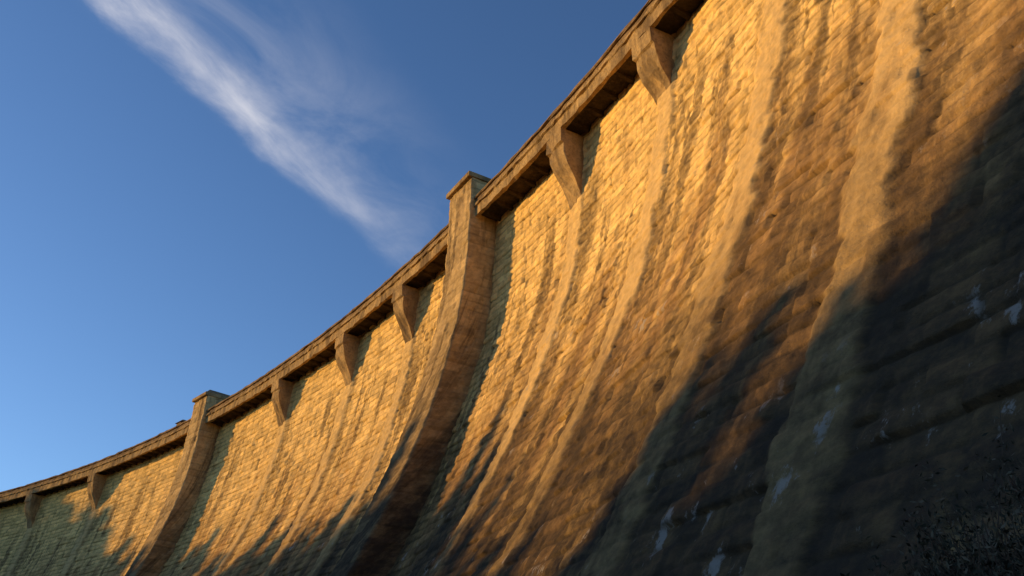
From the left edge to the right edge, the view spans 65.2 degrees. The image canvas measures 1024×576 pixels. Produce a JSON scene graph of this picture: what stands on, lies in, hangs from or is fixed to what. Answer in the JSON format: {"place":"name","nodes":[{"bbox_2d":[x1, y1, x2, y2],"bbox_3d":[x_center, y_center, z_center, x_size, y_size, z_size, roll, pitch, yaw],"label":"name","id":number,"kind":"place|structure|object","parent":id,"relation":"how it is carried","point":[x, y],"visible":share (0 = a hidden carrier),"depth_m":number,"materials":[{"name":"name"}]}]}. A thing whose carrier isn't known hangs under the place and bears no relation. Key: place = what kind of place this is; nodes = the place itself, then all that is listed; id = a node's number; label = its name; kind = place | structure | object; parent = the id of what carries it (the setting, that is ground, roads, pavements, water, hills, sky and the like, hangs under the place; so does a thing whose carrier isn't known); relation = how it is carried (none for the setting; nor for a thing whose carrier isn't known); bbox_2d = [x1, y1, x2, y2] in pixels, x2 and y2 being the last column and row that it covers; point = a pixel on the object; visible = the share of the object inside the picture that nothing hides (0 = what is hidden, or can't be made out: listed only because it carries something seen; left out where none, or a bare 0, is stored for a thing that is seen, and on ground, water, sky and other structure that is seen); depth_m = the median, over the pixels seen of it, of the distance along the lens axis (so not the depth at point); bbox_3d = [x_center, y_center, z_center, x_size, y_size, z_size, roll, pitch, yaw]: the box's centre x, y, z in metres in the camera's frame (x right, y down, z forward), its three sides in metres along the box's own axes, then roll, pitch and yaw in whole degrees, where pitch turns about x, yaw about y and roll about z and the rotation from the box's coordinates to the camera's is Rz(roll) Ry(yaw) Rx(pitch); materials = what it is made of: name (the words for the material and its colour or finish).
{"place":"outdoors","nodes":[
{"label":"outdoors","id":0,"kind":"place"},
{"bbox_2d":[0,0,647,491],"label":"sky","id":1,"kind":"structure","parent":0,"point":[193,193],"materials":[{"name":"blue"}]},
{"bbox_2d":[837,395,1023,575],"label":"shrub","id":2,"kind":"object","parent":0,"point":[965,565],"visible":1,"depth_m":6.81,"materials":[{"name":"green plant"}]},
{"bbox_3d":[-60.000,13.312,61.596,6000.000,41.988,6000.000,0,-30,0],"label":"ground","id":3,"kind":"structure","parent":0,"visible":0},
{"bbox_2d":[0,0,1023,575],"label":"downstream face","id":4,"kind":"object","parent":3,"relation":"on","point":[756,302],"visible":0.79,"depth_m":23.48},
{"bbox_2d":[24,494,42,528],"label":"bracket","id":5,"kind":"object","parent":4,"relation":"attached to","point":[32,504],"visible":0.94,"depth_m":123.43,"materials":[{"name":"stone"}]},
{"bbox_2d":[0,435,186,508],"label":"joists","id":6,"kind":"object","parent":4,"relation":"on","point":[115,469],"visible":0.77,"depth_m":112.96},
{"bbox_2d":[0,436,185,505],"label":"soffit","id":7,"kind":"structure","parent":6,"relation":"on","point":[142,458],"depth_m":112.54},
{"bbox_2d":[0,423,189,502],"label":"walkway slab","id":8,"kind":"structure","parent":7,"relation":"on","point":[146,448],"depth_m":113.87,"materials":[{"name":"stone"}]},
{"bbox_2d":[0,421,189,495],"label":"parapet","id":9,"kind":"structure","parent":8,"relation":"on","point":[87,467],"depth_m":115.73,"materials":[{"name":"stone"}]},
{"bbox_2d":[0,418,190,493],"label":"coping","id":10,"kind":"object","parent":9,"relation":"on","point":[141,443],"visible":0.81,"depth_m":114.23,"materials":[{"name":"stone"}]},
{"bbox_2d":[87,473,106,510],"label":"bracket","id":11,"kind":"object","parent":4,"relation":"attached to","point":[96,482],"visible":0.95,"depth_m":114.26,"materials":[{"name":"stone"}]},
{"bbox_2d":[125,395,222,575],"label":"pilaster","id":12,"kind":"object","parent":4,"relation":"attached to","point":[156,550],"visible":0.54,"depth_m":92.97,"materials":[{"name":"stone"}]},
{"bbox_2d":[192,391,227,402],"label":"pilaster cap","id":13,"kind":"object","parent":12,"relation":"on","point":[199,397],"visible":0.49,"depth_m":99.58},
{"bbox_2d":[208,390,229,396],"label":"pilaster cap top","id":14,"kind":"object","parent":13,"relation":"attached to","point":[218,393],"visible":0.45,"depth_m":100.29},
{"bbox_2d":[271,379,294,426],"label":"bracket","id":15,"kind":"object","parent":4,"relation":"attached to","point":[281,390],"visible":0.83,"depth_m":85.13,"materials":[{"name":"stone"}]},
{"bbox_2d":[211,252,446,426],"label":"joists","id":16,"kind":"object","parent":4,"relation":"on","point":[417,281],"visible":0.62,"depth_m":81.12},
{"bbox_2d":[214,247,447,423],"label":"soffit","id":17,"kind":"structure","parent":16,"relation":"on","point":[358,331],"depth_m":76.12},
{"bbox_2d":[205,231,447,423],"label":"walkway slab","id":18,"kind":"structure","parent":17,"relation":"on","point":[418,265],"depth_m":76.69,"materials":[{"name":"stone"}]},
{"bbox_2d":[207,227,448,413],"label":"parapet","id":19,"kind":"structure","parent":18,"relation":"on","point":[327,333],"depth_m":78.96,"materials":[{"name":"stone"}]},
{"bbox_2d":[206,223,448,411],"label":"coping","id":20,"kind":"object","parent":19,"relation":"on","point":[399,270],"visible":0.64,"depth_m":77.26,"materials":[{"name":"stone"}]},
{"bbox_2d":[335,333,359,385],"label":"bracket","id":21,"kind":"object","parent":4,"relation":"attached to","point":[346,348],"visible":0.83,"depth_m":75.65,"materials":[{"name":"stone"}]},
{"bbox_2d":[391,284,419,343],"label":"bracket","id":22,"kind":"object","parent":4,"relation":"attached to","point":[405,300],"visible":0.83,"depth_m":67.70,"materials":[{"name":"stone"}]},
{"bbox_2d":[330,177,496,575],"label":"pilaster","id":23,"kind":"object","parent":4,"relation":"attached to","point":[384,529],"visible":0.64,"depth_m":52.00,"materials":[{"name":"stone"}]},
{"bbox_2d":[446,171,490,199],"bbox_3d":[-2.500,-7.480,63.374,4.210,0.430,3.766,18,-34,-28],"label":"pilaster cap","id":24,"kind":"object","parent":23,"relation":"on","point":[467,176],"visible":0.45,"depth_m":61.78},
{"bbox_2d":[546,128,583,209],"bbox_3d":[3.617,-7.151,50.674,2.303,5.600,1.806,16,-34,-26],"label":"bracket","id":25,"kind":"object","parent":4,"relation":"attached to","point":[564,151],"visible":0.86,"depth_m":50.52,"materials":[{"name":"stone"}]},
{"bbox_2d":[483,5,691,220],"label":"joists","id":26,"kind":"object","parent":4,"relation":"on","point":[684,14],"visible":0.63,"depth_m":50.97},
{"bbox_2d":[481,0,703,220],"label":"soffit","id":27,"kind":"structure","parent":26,"relation":"on","point":[671,22],"depth_m":49.44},
{"bbox_2d":[474,0,677,216],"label":"walkway slab","id":28,"kind":"structure","parent":27,"relation":"on","point":[603,73],"depth_m":49.62,"materials":[{"name":"stone"}]},
{"bbox_2d":[475,0,654,202],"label":"parapet","id":29,"kind":"structure","parent":28,"relation":"on","point":[599,65],"depth_m":50.85,"materials":[{"name":"stone"}]},
{"bbox_2d":[474,0,652,199],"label":"coping","id":30,"kind":"object","parent":29,"relation":"on","point":[629,25],"visible":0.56,"depth_m":50.56,"materials":[{"name":"stone"}]},
{"bbox_2d":[631,26,675,104],"bbox_3d":[8.111,-11.273,43.534,2.296,5.600,1.822,14,-33,-23],"label":"bracket","id":31,"kind":"object","parent":4,"relation":"attached to","point":[652,52],"visible":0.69,"depth_m":43.53,"materials":[{"name":"stone"}]}
]}

